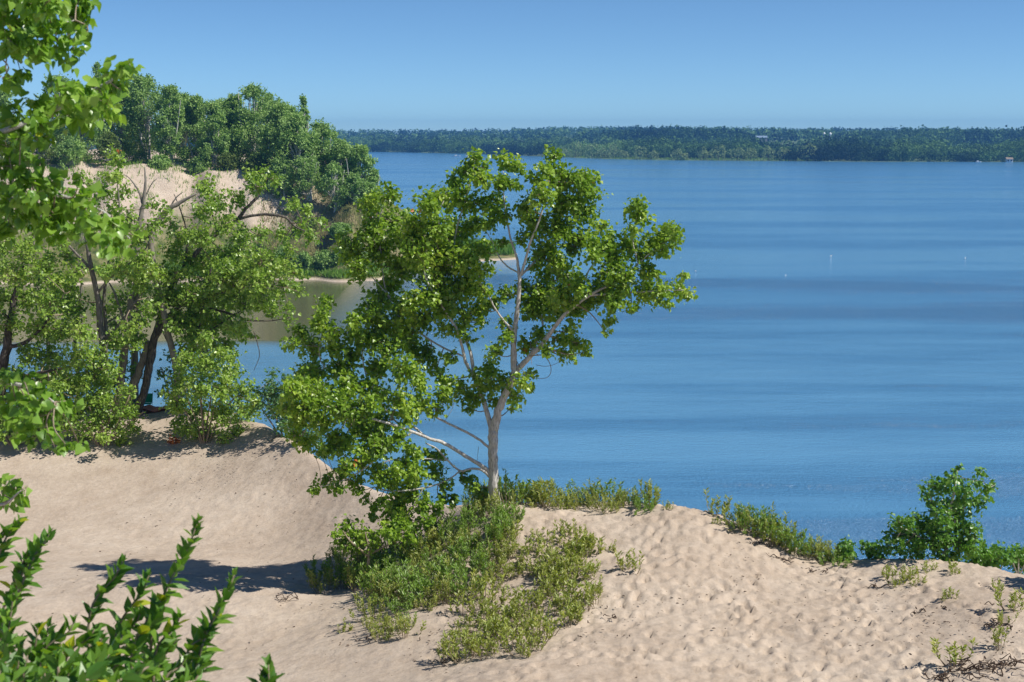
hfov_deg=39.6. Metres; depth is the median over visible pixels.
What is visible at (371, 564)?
willow
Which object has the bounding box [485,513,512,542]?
willow
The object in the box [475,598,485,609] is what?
willow
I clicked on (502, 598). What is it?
willow
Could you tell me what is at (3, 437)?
shrub
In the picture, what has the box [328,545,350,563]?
willow
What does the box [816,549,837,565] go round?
willow
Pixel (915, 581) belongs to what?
willow
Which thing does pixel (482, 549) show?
willow
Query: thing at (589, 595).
willow
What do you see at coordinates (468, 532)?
willow
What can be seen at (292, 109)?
headland tree
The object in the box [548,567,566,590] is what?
willow
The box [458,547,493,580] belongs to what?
willow
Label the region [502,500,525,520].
willow
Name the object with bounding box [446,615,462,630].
willow
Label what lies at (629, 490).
willow
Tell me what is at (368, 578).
willow
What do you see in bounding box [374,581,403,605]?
willow
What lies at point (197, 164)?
headland shrub
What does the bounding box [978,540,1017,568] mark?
cottonwood sapling
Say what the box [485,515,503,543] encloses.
willow
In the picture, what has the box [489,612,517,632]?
willow
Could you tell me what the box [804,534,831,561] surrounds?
willow
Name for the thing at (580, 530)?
willow
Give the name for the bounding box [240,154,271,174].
headland shrub
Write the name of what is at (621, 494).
willow
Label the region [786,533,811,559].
willow
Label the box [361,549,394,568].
willow
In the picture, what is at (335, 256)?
headland shrub
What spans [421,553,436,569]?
willow
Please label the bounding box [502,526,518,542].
willow
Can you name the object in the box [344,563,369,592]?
willow
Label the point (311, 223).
headland shrub
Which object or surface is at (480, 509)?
willow
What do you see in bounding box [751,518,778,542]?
willow
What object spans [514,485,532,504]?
willow
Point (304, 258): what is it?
headland shrub
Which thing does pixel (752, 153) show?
shore bush
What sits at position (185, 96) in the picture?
headland tree
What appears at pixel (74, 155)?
headland shrub
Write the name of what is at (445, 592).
willow
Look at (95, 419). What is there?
shrub
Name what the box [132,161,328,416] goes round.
cottonwood tree
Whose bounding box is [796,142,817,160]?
shore bush
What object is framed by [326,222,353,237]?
headland shrub
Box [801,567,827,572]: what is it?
dead twig
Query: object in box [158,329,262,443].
shrub
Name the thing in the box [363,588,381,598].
willow
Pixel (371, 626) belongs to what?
willow
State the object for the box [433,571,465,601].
willow
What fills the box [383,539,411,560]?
willow
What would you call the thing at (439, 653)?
willow
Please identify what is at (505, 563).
willow
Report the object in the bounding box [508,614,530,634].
willow
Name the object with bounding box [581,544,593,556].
willow
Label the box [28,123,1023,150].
distant forest
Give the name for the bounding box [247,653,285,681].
leafy shrub
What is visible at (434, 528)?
willow
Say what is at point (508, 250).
spit reeds
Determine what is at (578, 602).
willow
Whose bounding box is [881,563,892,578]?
willow
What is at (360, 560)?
willow
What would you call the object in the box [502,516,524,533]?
willow
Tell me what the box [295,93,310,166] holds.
headland tree
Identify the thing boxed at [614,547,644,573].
willow
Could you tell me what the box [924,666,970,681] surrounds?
dead twig
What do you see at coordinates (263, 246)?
headland shrub
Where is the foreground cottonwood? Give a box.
[0,0,147,512]
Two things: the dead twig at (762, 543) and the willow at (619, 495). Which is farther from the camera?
the willow at (619, 495)
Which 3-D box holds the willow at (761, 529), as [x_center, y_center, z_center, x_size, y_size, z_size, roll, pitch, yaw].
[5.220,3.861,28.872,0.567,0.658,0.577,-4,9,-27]
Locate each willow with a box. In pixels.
[302,554,331,582]
[305,569,338,593]
[322,558,347,576]
[322,574,341,588]
[324,546,345,568]
[325,555,353,589]
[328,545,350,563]
[335,564,357,584]
[336,552,366,566]
[337,617,353,633]
[341,554,380,590]
[342,551,377,579]
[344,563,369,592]
[348,591,384,623]
[349,543,382,565]
[355,559,390,595]
[356,552,397,572]
[359,557,387,588]
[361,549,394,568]
[361,616,376,630]
[362,569,373,595]
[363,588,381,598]
[365,612,398,637]
[367,550,389,570]
[367,591,391,611]
[368,564,401,589]
[370,557,404,585]
[370,585,380,595]
[370,623,394,641]
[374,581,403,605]
[374,613,390,630]
[376,565,401,598]
[377,535,402,553]
[382,579,407,600]
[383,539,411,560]
[383,545,414,567]
[385,594,413,614]
[388,582,415,598]
[389,558,420,583]
[394,558,424,591]
[394,607,416,624]
[394,612,426,638]
[395,564,430,599]
[396,536,421,551]
[398,549,415,564]
[398,574,427,607]
[399,592,417,608]
[402,529,437,558]
[406,526,439,560]
[407,542,433,565]
[410,554,428,566]
[410,560,427,570]
[412,516,438,537]
[414,586,439,606]
[414,589,437,610]
[415,572,441,596]
[418,516,443,537]
[418,526,452,554]
[420,552,459,578]
[421,545,442,559]
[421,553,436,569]
[423,509,456,534]
[428,572,441,588]
[430,551,462,582]
[431,520,461,544]
[432,546,458,564]
[432,580,459,604]
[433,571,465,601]
[436,553,453,573]
[436,641,457,662]
[437,518,465,545]
[437,540,453,551]
[438,503,473,536]
[439,630,480,663]
[441,562,463,595]
[444,627,458,645]
[446,531,479,553]
[446,536,467,561]
[446,566,470,597]
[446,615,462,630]
[447,587,477,615]
[450,557,469,574]
[452,532,482,560]
[453,619,480,649]
[456,508,480,531]
[456,527,481,549]
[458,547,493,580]
[460,498,485,525]
[460,631,485,657]
[461,485,477,507]
[462,496,483,513]
[463,613,481,632]
[465,485,488,513]
[466,609,479,623]
[467,632,492,656]
[468,555,481,571]
[470,566,504,600]
[470,577,498,601]
[470,599,497,621]
[471,512,501,535]
[471,574,487,590]
[472,498,492,517]
[473,538,497,565]
[473,638,495,659]
[475,481,506,506]
[475,561,500,580]
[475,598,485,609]
[477,524,506,553]
[478,599,500,622]
[478,615,504,637]
[479,541,509,568]
[479,583,507,614]
[482,468,527,504]
[482,614,508,641]
[484,487,515,511]
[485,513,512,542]
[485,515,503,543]
[485,568,503,588]
[486,502,504,514]
[486,538,517,561]
[486,558,500,574]
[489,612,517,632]
[489,637,499,653]
[492,499,522,532]
[494,561,511,578]
[494,620,524,649]
[498,627,531,655]
[500,598,526,626]
[502,482,522,504]
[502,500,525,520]
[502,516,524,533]
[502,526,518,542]
[503,558,523,581]
[504,555,526,570]
[505,584,525,610]
[506,538,521,558]
[506,605,521,622]
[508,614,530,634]
[510,479,541,505]
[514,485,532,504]
[515,589,542,615]
[517,639,535,657]
[518,561,537,575]
[518,612,533,622]
[520,543,548,565]
[520,611,553,645]
[524,535,542,551]
[524,605,543,618]
[525,476,553,503]
[527,480,558,507]
[528,558,549,578]
[528,627,545,642]
[528,633,545,650]
[529,529,541,537]
[529,587,546,610]
[530,604,551,631]
[532,530,553,549]
[533,576,544,589]
[534,483,559,507]
[534,611,566,638]
[535,563,558,584]
[536,478,564,507]
[537,568,566,596]
[540,586,555,600]
[541,526,565,543]
[541,558,569,578]
[544,542,558,563]
[544,555,564,566]
[546,551,571,567]
[546,577,583,605]
[547,555,570,578]
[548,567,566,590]
[548,594,562,615]
[550,491,570,509]
[550,588,570,608]
[552,544,576,568]
[553,478,578,503]
[553,518,577,541]
[554,574,565,590]
[557,560,583,578]
[558,488,578,506]
[558,538,573,553]
[558,604,584,628]
[560,567,576,586]
[560,583,592,610]
[563,538,583,556]
[564,493,579,510]
[565,554,584,572]
[565,574,589,601]
[565,599,586,620]
[565,602,582,623]
[568,525,592,548]
[570,533,592,554]
[571,486,591,505]
[571,548,584,558]
[573,478,604,504]
[573,523,585,536]
[575,551,592,567]
[576,528,595,549]
[576,534,605,556]
[578,559,600,575]
[578,560,599,583]
[579,487,600,506]
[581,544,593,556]
[582,488,609,510]
[582,580,601,608]
[583,574,603,598]
[593,477,624,501]
[601,494,621,513]
[604,539,616,552]
[607,491,624,506]
[608,487,629,504]
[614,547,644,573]
[619,489,637,504]
[626,488,640,501]
[630,483,658,507]
[633,477,660,507]
[634,497,654,514]
[662,500,673,509]
[703,487,732,516]
[711,517,720,524]
[721,504,732,519]
[722,503,753,531]
[729,511,751,533]
[732,501,759,531]
[738,505,778,535]
[740,503,762,524]
[751,515,785,545]
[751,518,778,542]
[753,510,780,535]
[757,501,796,539]
[759,518,792,545]
[771,524,802,551]
[778,527,801,554]
[782,520,813,551]
[785,526,811,553]
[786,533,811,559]
[801,539,817,555]
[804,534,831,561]
[807,533,833,559]
[808,538,831,555]
[815,541,839,560]
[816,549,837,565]
[830,548,853,567]
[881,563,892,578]
[884,565,906,587]
[902,564,919,579]
[909,574,926,586]
[920,559,938,573]
[930,637,977,667]
[940,586,959,600]
[948,559,960,574]
[991,577,1003,590]
[991,623,1009,650]
[992,582,1023,611]
[996,608,1019,625]
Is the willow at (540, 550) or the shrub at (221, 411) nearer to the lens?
the willow at (540, 550)
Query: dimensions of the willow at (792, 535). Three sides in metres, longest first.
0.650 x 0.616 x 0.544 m
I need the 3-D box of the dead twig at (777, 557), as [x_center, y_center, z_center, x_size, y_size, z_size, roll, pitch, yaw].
[5.358,4.313,28.358,0.607,0.176,0.281,0,8,0]
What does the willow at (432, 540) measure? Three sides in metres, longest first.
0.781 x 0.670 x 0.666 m
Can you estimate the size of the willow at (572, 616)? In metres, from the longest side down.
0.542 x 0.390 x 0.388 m
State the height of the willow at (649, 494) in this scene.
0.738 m
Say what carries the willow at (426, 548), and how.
on the sand dune
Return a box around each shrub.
[0,138,10,158]
[0,413,39,445]
[0,514,56,616]
[0,584,78,681]
[15,372,147,446]
[30,140,57,166]
[31,513,241,681]
[52,138,86,168]
[89,131,122,163]
[148,154,174,169]
[154,349,197,403]
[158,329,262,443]
[181,154,210,172]
[214,151,242,170]
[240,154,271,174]
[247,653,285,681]
[248,367,325,458]
[249,240,269,256]
[260,156,296,200]
[274,245,296,264]
[287,151,328,200]
[292,250,316,270]
[299,216,319,230]
[310,247,337,269]
[315,160,352,213]
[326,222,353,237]
[330,246,353,263]
[339,171,371,205]
[356,180,376,209]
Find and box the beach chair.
[142,392,152,410]
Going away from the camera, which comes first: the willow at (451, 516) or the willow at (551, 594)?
the willow at (551, 594)
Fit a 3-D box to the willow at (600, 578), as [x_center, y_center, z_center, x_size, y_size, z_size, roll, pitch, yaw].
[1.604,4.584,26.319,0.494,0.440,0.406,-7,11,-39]
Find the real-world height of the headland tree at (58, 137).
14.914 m
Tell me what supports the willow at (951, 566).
on the sand dune
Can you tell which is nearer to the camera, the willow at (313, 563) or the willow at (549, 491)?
the willow at (549, 491)
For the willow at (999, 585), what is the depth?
25.76 m
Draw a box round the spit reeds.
[429,237,516,256]
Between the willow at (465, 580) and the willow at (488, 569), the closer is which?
the willow at (465, 580)
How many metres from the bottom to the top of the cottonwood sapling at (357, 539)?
1.025 m
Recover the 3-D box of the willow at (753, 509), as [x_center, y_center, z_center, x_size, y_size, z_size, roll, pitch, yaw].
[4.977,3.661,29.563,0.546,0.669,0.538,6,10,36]
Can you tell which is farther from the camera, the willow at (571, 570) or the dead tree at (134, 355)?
the dead tree at (134, 355)
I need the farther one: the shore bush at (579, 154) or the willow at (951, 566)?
the shore bush at (579, 154)
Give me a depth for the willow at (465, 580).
27.20 m
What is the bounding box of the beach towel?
[142,405,165,412]
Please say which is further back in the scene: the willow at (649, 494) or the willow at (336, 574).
the willow at (336, 574)
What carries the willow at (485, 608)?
on the sand dune
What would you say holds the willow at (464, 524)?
on the sand dune
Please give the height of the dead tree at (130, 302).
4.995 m
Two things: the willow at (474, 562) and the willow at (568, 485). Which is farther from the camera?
the willow at (568, 485)
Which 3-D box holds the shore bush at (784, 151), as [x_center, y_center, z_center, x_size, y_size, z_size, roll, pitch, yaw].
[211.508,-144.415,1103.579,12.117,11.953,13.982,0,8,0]
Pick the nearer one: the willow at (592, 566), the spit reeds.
the willow at (592, 566)
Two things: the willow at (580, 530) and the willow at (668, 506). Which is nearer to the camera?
the willow at (580, 530)
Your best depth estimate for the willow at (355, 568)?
30.25 m
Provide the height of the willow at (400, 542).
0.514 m
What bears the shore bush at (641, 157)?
on the shore terrain at (796, 141)
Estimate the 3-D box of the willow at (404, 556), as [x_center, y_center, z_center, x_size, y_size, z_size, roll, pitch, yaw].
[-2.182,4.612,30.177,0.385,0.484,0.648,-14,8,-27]
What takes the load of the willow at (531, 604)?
on the sand dune
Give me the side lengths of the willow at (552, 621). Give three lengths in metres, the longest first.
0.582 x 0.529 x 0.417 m
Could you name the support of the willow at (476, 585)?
on the sand dune
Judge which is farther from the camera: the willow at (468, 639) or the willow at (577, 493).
the willow at (577, 493)
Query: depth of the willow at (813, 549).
28.73 m
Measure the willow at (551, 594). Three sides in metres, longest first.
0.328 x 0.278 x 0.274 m
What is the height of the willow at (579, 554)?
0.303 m
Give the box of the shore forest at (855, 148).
[33,130,1023,161]
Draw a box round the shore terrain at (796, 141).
[359,135,1020,161]
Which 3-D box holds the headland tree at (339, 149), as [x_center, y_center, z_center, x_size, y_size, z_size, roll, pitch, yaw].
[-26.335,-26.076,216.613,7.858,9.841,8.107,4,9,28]
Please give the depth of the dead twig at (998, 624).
23.66 m
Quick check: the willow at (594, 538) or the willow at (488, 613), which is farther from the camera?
the willow at (594, 538)
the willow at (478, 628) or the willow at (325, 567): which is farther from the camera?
the willow at (325, 567)
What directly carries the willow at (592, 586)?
on the sand dune
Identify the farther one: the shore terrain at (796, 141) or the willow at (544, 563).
the shore terrain at (796, 141)
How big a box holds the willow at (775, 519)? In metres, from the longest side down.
0.800 x 0.789 x 0.748 m
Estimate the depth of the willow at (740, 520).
29.08 m
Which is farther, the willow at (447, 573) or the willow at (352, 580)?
the willow at (352, 580)
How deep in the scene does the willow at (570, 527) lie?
28.79 m
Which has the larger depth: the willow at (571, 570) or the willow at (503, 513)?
the willow at (503, 513)
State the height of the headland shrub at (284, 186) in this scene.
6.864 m
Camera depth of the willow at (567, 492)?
30.97 m
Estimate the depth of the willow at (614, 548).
28.43 m
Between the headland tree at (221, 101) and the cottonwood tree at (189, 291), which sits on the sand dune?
the cottonwood tree at (189, 291)
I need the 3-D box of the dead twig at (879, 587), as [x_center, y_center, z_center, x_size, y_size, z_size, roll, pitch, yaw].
[6.877,4.593,26.647,0.604,0.119,0.356,-2,9,-16]
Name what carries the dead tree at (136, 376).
on the sand dune
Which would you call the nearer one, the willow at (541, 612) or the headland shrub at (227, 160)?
the willow at (541, 612)
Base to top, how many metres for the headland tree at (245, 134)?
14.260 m
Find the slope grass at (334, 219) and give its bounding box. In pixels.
[254,187,426,263]
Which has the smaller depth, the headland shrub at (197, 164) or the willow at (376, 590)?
the willow at (376, 590)
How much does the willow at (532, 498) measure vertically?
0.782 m
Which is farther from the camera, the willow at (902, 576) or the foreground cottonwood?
the willow at (902, 576)
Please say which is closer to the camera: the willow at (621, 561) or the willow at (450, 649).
the willow at (450, 649)
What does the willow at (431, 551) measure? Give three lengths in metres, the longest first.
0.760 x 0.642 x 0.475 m
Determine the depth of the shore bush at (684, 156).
1124.51 m
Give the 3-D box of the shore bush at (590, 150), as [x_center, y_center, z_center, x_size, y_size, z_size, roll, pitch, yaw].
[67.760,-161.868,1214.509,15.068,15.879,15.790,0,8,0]
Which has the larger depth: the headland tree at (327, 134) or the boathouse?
the boathouse
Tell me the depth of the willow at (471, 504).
31.77 m
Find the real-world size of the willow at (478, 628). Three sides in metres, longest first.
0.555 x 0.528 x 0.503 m
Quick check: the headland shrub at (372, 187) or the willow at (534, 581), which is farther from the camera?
the headland shrub at (372, 187)
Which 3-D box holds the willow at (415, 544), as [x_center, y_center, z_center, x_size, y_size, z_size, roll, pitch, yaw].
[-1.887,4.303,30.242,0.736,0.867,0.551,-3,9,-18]
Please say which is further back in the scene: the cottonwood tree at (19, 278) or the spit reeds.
the spit reeds
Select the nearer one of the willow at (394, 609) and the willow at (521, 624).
the willow at (521, 624)
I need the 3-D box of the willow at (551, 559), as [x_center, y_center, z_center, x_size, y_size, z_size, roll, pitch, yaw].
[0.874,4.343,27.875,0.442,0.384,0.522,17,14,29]
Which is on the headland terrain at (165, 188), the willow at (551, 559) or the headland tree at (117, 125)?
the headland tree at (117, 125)
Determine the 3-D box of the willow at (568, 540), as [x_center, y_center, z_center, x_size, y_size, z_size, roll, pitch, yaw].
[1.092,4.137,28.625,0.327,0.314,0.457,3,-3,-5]
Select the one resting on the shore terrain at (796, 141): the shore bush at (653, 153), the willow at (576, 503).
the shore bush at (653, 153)
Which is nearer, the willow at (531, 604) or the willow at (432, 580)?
the willow at (531, 604)
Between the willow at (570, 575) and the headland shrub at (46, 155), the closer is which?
the willow at (570, 575)
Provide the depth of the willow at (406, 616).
26.24 m
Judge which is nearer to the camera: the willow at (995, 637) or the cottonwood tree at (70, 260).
the willow at (995, 637)
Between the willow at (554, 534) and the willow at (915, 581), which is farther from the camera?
the willow at (554, 534)
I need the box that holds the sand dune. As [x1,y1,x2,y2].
[0,409,1023,681]
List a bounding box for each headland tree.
[0,90,29,156]
[37,71,87,155]
[52,115,106,164]
[90,60,106,156]
[97,90,143,157]
[112,81,158,158]
[117,73,164,161]
[145,83,189,161]
[172,91,202,159]
[176,93,214,162]
[192,98,231,166]
[209,98,245,142]
[219,92,251,159]
[225,82,275,162]
[242,92,284,157]
[251,101,300,168]
[266,103,311,163]
[267,111,327,183]
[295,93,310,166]
[308,117,340,180]
[316,137,359,193]
[340,143,378,191]
[365,169,384,213]
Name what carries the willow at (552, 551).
on the sand dune
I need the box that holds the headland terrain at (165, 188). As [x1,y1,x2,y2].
[0,149,515,284]
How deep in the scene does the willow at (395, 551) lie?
30.44 m
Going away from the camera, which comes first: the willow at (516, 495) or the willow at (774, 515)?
the willow at (774, 515)
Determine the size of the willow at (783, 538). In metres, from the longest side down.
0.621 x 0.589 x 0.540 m
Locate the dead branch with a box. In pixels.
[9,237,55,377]
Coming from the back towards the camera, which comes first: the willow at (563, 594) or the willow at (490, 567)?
the willow at (490, 567)
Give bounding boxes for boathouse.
[1005,157,1012,161]
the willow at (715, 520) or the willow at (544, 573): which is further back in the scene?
the willow at (715, 520)
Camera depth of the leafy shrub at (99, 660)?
4.62 m
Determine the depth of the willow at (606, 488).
31.10 m
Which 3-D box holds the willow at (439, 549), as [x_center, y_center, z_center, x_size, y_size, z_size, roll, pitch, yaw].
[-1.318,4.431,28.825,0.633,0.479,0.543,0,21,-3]
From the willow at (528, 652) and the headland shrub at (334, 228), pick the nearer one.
the willow at (528, 652)
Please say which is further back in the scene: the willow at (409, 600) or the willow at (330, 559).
the willow at (330, 559)
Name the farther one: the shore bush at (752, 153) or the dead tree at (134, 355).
the shore bush at (752, 153)
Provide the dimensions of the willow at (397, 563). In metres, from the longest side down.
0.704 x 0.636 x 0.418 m
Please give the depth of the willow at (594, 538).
28.61 m
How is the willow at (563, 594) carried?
on the sand dune
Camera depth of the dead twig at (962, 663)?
21.84 m
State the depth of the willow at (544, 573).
27.30 m
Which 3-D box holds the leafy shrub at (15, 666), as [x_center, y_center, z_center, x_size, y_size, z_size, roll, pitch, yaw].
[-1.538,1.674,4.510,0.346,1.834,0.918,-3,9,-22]
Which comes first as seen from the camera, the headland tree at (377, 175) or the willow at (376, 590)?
the willow at (376, 590)
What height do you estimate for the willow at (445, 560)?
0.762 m
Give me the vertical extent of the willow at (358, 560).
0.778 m
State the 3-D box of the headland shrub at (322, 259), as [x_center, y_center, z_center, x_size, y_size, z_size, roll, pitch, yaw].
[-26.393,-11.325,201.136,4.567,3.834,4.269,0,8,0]
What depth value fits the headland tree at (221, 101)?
234.29 m
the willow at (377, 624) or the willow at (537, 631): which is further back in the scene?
the willow at (377, 624)
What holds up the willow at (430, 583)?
on the sand dune
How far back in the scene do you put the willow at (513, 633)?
24.39 m
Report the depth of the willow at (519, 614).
25.43 m
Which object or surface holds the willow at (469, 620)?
on the sand dune
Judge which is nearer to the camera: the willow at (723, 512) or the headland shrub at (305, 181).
the willow at (723, 512)
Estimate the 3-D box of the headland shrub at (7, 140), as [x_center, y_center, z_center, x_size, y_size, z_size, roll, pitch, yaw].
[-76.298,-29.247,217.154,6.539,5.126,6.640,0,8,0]
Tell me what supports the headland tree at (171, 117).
on the headland terrain at (165, 188)
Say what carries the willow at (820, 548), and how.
on the sand dune
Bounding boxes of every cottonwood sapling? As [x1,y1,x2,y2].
[327,513,418,564]
[826,534,858,562]
[859,539,887,558]
[877,463,998,561]
[962,546,996,566]
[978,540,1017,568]
[1000,541,1023,573]
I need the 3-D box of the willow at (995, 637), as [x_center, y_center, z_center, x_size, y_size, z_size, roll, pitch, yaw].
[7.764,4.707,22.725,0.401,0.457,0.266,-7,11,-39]
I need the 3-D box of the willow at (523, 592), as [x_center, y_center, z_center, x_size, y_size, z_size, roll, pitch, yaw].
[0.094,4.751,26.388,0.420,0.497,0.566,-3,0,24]
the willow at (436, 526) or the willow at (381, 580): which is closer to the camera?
the willow at (381, 580)
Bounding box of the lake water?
[0,152,1023,574]
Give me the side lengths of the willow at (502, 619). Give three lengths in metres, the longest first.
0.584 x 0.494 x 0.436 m
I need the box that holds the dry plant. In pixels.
[163,434,180,443]
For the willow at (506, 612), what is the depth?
25.48 m
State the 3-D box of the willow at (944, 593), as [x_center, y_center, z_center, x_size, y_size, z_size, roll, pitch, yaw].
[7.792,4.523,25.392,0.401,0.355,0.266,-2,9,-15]
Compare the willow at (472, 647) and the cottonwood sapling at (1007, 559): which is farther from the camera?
the cottonwood sapling at (1007, 559)
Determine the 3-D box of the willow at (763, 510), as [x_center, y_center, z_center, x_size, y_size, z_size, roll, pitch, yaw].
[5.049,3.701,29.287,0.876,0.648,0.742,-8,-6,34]
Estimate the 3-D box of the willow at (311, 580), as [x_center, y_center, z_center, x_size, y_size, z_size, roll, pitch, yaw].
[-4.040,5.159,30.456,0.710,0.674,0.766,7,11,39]
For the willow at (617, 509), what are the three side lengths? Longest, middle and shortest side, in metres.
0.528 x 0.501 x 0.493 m
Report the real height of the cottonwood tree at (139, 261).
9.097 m
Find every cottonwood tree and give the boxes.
[0,232,124,428]
[5,246,153,416]
[54,143,173,430]
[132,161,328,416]
[144,221,285,403]
[269,144,698,536]
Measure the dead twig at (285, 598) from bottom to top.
0.099 m
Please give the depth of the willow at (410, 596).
27.24 m
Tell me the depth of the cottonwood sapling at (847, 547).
28.70 m
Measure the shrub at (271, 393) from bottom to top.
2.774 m
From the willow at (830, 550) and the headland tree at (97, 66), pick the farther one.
the headland tree at (97, 66)
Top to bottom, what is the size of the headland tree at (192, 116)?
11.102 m
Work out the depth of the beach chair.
46.76 m
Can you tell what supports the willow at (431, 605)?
on the sand dune
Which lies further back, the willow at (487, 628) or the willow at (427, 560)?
the willow at (427, 560)
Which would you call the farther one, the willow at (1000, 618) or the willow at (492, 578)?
the willow at (492, 578)
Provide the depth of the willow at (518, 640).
23.79 m
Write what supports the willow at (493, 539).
on the sand dune
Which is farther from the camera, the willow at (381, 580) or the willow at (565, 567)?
the willow at (381, 580)
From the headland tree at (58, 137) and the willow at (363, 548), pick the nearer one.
the willow at (363, 548)
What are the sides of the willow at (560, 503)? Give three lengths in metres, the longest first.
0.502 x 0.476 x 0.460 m
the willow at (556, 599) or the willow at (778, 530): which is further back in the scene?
the willow at (778, 530)
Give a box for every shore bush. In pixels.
[558,146,569,156]
[566,142,582,157]
[582,142,599,157]
[599,147,610,158]
[619,150,629,158]
[633,146,648,159]
[649,150,658,159]
[671,149,682,159]
[680,153,688,159]
[696,147,709,159]
[708,144,726,159]
[728,147,744,160]
[744,148,757,159]
[761,145,776,160]
[777,147,789,160]
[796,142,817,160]
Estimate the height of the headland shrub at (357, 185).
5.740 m
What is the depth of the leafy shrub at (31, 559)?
5.34 m
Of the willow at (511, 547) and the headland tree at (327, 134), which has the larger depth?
the headland tree at (327, 134)
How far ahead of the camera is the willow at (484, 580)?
27.10 m
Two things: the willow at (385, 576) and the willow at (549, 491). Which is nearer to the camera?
the willow at (385, 576)
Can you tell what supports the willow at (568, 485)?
on the sand dune
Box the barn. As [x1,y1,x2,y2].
[755,136,767,141]
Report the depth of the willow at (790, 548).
28.77 m
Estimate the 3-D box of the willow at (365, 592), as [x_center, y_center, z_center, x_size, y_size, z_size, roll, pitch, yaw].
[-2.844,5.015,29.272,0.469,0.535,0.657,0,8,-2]
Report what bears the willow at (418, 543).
on the sand dune
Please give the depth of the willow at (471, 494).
31.65 m
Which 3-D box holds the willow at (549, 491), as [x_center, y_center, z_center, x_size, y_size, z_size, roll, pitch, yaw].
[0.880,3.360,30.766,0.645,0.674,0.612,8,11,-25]
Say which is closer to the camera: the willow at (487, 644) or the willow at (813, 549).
the willow at (487, 644)
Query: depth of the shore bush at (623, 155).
1171.80 m
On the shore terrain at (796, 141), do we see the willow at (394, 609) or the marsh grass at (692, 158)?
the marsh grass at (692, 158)
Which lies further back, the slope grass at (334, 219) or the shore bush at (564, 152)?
the shore bush at (564, 152)
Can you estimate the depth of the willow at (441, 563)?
28.47 m
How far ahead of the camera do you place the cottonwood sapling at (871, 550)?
28.59 m
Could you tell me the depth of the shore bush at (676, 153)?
1127.83 m
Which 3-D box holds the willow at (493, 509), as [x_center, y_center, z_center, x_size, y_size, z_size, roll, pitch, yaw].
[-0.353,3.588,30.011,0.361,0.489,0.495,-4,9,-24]
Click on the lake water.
(834, 352)
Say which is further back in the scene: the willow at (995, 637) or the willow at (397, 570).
the willow at (397, 570)
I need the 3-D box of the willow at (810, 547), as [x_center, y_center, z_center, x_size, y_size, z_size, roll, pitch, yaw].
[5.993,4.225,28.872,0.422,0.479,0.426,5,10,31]
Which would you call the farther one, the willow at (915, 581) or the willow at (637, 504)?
the willow at (637, 504)
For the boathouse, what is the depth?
1052.96 m
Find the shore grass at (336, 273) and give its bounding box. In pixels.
[78,259,395,278]
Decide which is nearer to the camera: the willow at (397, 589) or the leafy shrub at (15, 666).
the leafy shrub at (15, 666)
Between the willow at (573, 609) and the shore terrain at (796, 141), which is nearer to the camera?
the willow at (573, 609)
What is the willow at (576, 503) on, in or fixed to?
on the sand dune
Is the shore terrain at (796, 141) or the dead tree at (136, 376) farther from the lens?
the shore terrain at (796, 141)
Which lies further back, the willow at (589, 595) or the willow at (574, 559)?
the willow at (574, 559)
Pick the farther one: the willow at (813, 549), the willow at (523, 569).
the willow at (813, 549)
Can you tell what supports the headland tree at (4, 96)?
on the headland terrain at (165, 188)
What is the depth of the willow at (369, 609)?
27.32 m
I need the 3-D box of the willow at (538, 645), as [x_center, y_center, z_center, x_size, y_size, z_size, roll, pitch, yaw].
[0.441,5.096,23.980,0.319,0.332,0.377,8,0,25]
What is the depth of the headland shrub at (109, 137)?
216.15 m
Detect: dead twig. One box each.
[276,593,298,601]
[431,657,458,662]
[752,537,771,548]
[766,553,793,562]
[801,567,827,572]
[863,581,891,588]
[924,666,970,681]
[934,657,1021,680]
[976,653,1023,670]
[983,618,1012,629]
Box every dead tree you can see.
[109,283,141,413]
[124,167,155,405]
[124,339,148,407]
[147,192,196,397]
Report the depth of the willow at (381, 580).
28.82 m
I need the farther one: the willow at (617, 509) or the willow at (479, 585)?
the willow at (617, 509)
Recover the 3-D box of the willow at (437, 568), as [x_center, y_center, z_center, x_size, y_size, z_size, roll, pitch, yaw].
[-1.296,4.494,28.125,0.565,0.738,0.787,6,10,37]
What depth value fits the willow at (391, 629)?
25.94 m
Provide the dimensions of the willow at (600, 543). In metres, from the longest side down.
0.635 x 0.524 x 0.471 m
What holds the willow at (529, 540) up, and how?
on the sand dune
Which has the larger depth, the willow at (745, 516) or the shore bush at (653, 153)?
the shore bush at (653, 153)
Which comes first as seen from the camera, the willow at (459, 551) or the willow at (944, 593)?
the willow at (944, 593)
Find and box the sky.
[0,0,1023,134]
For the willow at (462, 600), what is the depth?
26.50 m
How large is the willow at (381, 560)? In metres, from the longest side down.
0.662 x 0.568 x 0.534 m
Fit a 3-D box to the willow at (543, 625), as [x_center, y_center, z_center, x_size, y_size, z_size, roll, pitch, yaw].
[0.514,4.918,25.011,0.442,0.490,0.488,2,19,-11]
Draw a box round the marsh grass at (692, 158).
[564,155,818,160]
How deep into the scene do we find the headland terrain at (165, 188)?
209.96 m
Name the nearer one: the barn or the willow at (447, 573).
the willow at (447, 573)
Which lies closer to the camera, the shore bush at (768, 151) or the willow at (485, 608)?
the willow at (485, 608)
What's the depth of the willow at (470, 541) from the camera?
28.88 m
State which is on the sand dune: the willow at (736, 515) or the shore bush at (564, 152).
the willow at (736, 515)

